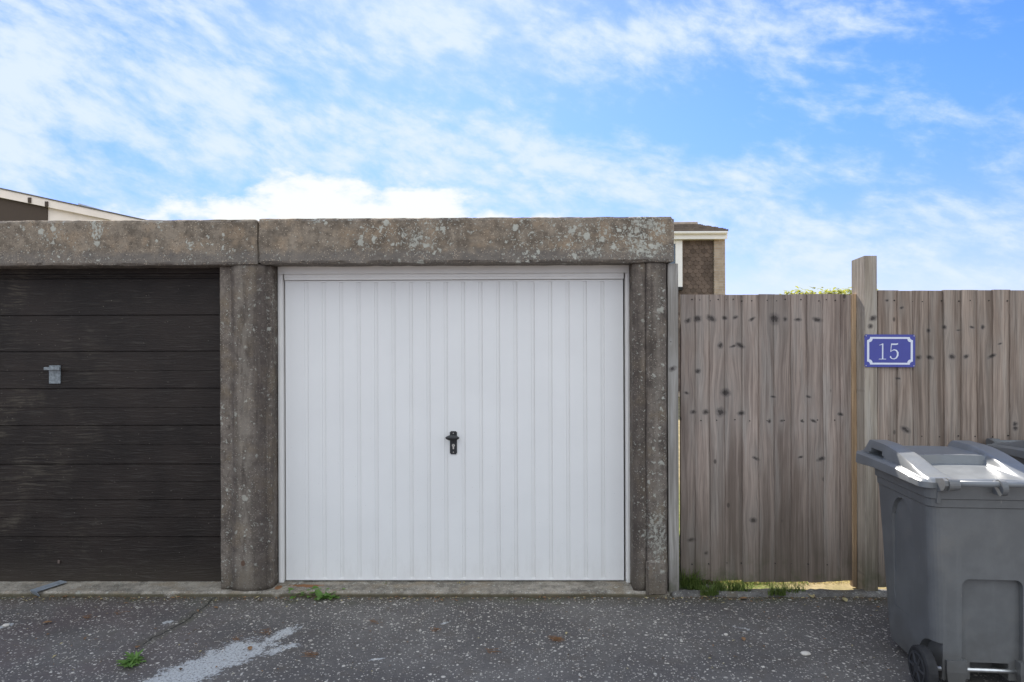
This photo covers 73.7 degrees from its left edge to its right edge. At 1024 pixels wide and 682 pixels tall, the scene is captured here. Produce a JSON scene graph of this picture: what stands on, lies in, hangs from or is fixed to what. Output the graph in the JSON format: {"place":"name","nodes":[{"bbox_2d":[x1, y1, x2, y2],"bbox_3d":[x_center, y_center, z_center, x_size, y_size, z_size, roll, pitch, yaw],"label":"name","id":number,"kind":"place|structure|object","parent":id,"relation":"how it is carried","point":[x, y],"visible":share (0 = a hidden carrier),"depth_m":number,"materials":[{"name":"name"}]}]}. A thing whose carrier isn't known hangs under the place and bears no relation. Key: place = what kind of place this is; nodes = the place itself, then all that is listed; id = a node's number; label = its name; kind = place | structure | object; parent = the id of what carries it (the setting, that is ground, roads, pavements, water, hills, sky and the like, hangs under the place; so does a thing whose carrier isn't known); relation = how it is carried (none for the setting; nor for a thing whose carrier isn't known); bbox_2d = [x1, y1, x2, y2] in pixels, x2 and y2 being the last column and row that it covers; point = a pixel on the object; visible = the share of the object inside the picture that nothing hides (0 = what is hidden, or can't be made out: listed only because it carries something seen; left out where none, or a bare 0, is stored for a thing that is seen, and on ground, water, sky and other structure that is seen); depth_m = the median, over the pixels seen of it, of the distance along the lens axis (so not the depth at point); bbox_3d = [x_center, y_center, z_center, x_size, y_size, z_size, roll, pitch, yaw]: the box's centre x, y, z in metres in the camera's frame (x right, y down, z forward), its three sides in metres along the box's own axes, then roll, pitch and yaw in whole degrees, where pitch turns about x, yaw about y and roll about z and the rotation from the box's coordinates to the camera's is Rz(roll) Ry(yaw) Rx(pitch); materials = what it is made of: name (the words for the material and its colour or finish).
{"place":"outdoors","nodes":[
{"label":"outdoors","id":0,"kind":"place"},
{"bbox_2d":[0,188,145,220],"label":"building","id":1,"kind":"structure","parent":0,"point":[17,206],"depth_m":14.12,"materials":[{"name":"ceramic"}]},
{"bbox_2d":[0,594,1014,681],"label":"ground","id":2,"kind":"structure","parent":0,"point":[636,642],"depth_m":3.75,"materials":[{"name":"grey asphalt"}]},
{"bbox_2d":[115,649,146,667],"bbox_3d":[-1.939,1.630,3.484,0.148,0.055,0.209,0,0,-31],"label":"weed","id":3,"kind":"object","parent":2,"relation":"on","point":[132,661],"visible":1,"depth_m":3.49,"materials":[{"name":"green plant"}]},
{"bbox_2d":[302,650,318,657],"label":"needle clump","id":4,"kind":"object","parent":2,"relation":"on","point":[308,654],"visible":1,"depth_m":3.57,"materials":[{"name":"brown plant"}]},
{"bbox_2d":[288,586,345,599],"bbox_3d":[-1.279,1.629,4.402,0.398,0.062,0.237,0,0,1],"label":"weed","id":5,"kind":"object","parent":2,"relation":"on","point":[318,593],"visible":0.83,"depth_m":4.38,"materials":[{"name":"green plant"}]},
{"bbox_2d":[0,217,673,596],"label":"garage","id":6,"kind":"structure","parent":2,"relation":"on","point":[364,407],"depth_m":4.57,"materials":[{"name":"concrete"}]},
{"bbox_2d":[30,580,66,595],"bbox_3d":[-3.037,1.624,4.475,0.066,0.041,0.194,0,0,24],"label":"metal strip","id":7,"kind":"object","parent":6,"relation":"on","point":[44,587],"visible":1,"depth_m":4.45,"materials":[{"name":"metal"}]},
{"bbox_2d":[0,268,220,581],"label":"garage door","id":8,"kind":"structure","parent":6,"relation":"in","point":[110,387],"depth_m":4.60,"materials":[{"name":"black wood"}]},
{"bbox_2d":[278,265,629,582],"bbox_3d":[-0.389,0.525,4.580,2.345,2.170,0.108,0,0,1],"label":"garage door","id":9,"kind":"structure","parent":6,"relation":"in","point":[435,422],"depth_m":4.58,"materials":[{"name":"white paint"}]},
{"bbox_2d":[666,264,678,593],"bbox_3d":[1.043,0.568,4.444,0.069,2.137,0.072,0,0,1],"label":"timber post","id":10,"kind":"object","parent":6,"relation":"attached to","point":[672,435],"visible":0.92,"depth_m":4.41,"materials":[{"name":"grey wood"}]},
{"bbox_2d":[2,595,889,678],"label":"leaf litter","id":11,"kind":"object","parent":2,"relation":"on","point":[544,597],"visible":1,"depth_m":4.32,"materials":[{"name":"plant"}]},
{"bbox_2d":[547,635,562,641],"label":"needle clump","id":12,"kind":"object","parent":2,"relation":"on","point":[556,637],"visible":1,"depth_m":3.75,"materials":[{"name":"brown plant"}]},
{"bbox_2d":[696,581,718,595],"bbox_3d":[1.240,1.581,4.359,0.192,0.080,0.133,0,0,1],"label":"grass tuft","id":13,"kind":"object","parent":2,"relation":"on","point":[713,592],"visible":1,"depth_m":4.35,"materials":[{"name":"green plant"}]},
{"bbox_2d":[671,589,886,596],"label":"kerb","id":14,"kind":"structure","parent":2,"relation":"on","point":[800,593],"depth_m":4.37,"materials":[{"name":"concrete"}]},
{"bbox_2d":[712,575,742,591],"bbox_3d":[1.403,1.570,4.416,0.238,0.100,0.203,0,0,32],"label":"grass tuft","id":15,"kind":"object","parent":14,"relation":"on","point":[722,587],"visible":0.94,"depth_m":4.42,"materials":[{"name":"green plant"}]},
{"bbox_2d":[732,578,755,591],"bbox_3d":[1.501,1.578,4.397,0.178,0.083,0.149,0,0,38],"label":"grass tuft","id":16,"kind":"object","parent":14,"relation":"on","point":[739,587],"visible":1,"depth_m":4.41,"materials":[{"name":"green plant"}]},
{"bbox_2d":[763,580,790,595],"bbox_3d":[1.702,1.575,4.359,0.185,0.089,0.152,0,0,15],"label":"grass tuft","id":17,"kind":"object","parent":14,"relation":"on","point":[772,592],"visible":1,"depth_m":4.35,"materials":[{"name":"green plant"}]},
{"bbox_2d":[783,581,805,593],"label":"grass tuft","id":18,"kind":"object","parent":14,"relation":"on","point":[792,588],"visible":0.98,"depth_m":4.39,"materials":[{"name":"green plant"}]},
{"bbox_2d":[800,651,810,655],"bbox_3d":[1.530,1.627,3.556,0.050,0.021,0.038,0,0,1],"label":"pebble","id":19,"kind":"object","parent":2,"relation":"on","point":[805,653],"visible":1,"depth_m":3.55,"materials":[{"name":"white stone"}]},
{"bbox_2d":[856,440,1023,681],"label":"wheelie bin","id":20,"kind":"object","parent":2,"relation":"on","point":[952,515],"visible":1,"depth_m":3.18,"materials":[{"name":"grey plastic"}]},
{"bbox_2d":[986,438,1023,464],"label":"wheelie bin","id":21,"kind":"object","parent":2,"relation":"on","point":[1014,449],"visible":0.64,"depth_m":4.08,"materials":[{"name":"plastic"}]},
{"bbox_2d":[0,0,1023,294],"label":"sky","id":22,"kind":"structure","parent":0,"point":[823,136],"materials":[{"name":"blue"}]},
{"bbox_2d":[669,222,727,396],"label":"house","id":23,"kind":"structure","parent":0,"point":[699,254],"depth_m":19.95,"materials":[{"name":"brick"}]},
{"bbox_2d":[669,240,682,290],"bbox_3d":[4.190,-2.202,19.913,1.550,1.460,0.112,0,0,1],"label":"window","id":24,"kind":"structure","parent":23,"relation":"in","point":[677,243],"depth_m":19.88,"materials":[{"name":"white paint"}]},
{"bbox_2d":[679,551,849,584],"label":"grass","id":25,"kind":"structure","parent":0,"point":[754,582],"depth_m":4.62,"materials":[{"name":"green plant"}]},
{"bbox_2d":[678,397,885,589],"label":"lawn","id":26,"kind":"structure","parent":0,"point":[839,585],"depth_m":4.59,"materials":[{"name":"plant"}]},
{"bbox_2d":[679,566,713,587],"bbox_3d":[1.180,1.544,4.496,0.346,0.153,0.287,0,0,1],"label":"grass tuft","id":27,"kind":"object","parent":26,"relation":"on","point":[682,584],"visible":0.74,"depth_m":4.49,"materials":[{"name":"green plant"}]},
{"bbox_2d":[685,576,707,589],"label":"grass tuft","id":28,"kind":"object","parent":26,"relation":"on","point":[696,584],"visible":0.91,"depth_m":4.46,"materials":[{"name":"green plant"}]},
{"bbox_2d":[850,256,1023,590],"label":"fence","id":29,"kind":"object","parent":26,"relation":"on","point":[962,378],"visible":0.59,"depth_m":4.40,"materials":[{"name":"brown wood"}]},
{"bbox_2d":[679,294,851,582],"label":"gate","id":30,"kind":"structure","parent":29,"relation":"attached to","point":[765,445],"depth_m":4.52,"materials":[{"name":"brown wood"}]},
{"bbox_2d":[864,334,914,366],"bbox_3d":[2.429,0.063,4.388,0.324,0.210,0.006,0,0,1],"label":"house number sign","id":31,"kind":"object","parent":29,"relation":"attached to","point":[886,350],"visible":1,"depth_m":4.39,"materials":[{"name":"blue metal"}]},
{"bbox_2d":[784,286,877,293],"bbox_3d":[3.817,0.495,8.472,1.008,2.311,1.861,0,0,1],"label":"shrub","id":32,"kind":"object","parent":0,"point":[825,291],"visible":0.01,"depth_m":8.21,"materials":[{"name":"green plant"}]}
]}

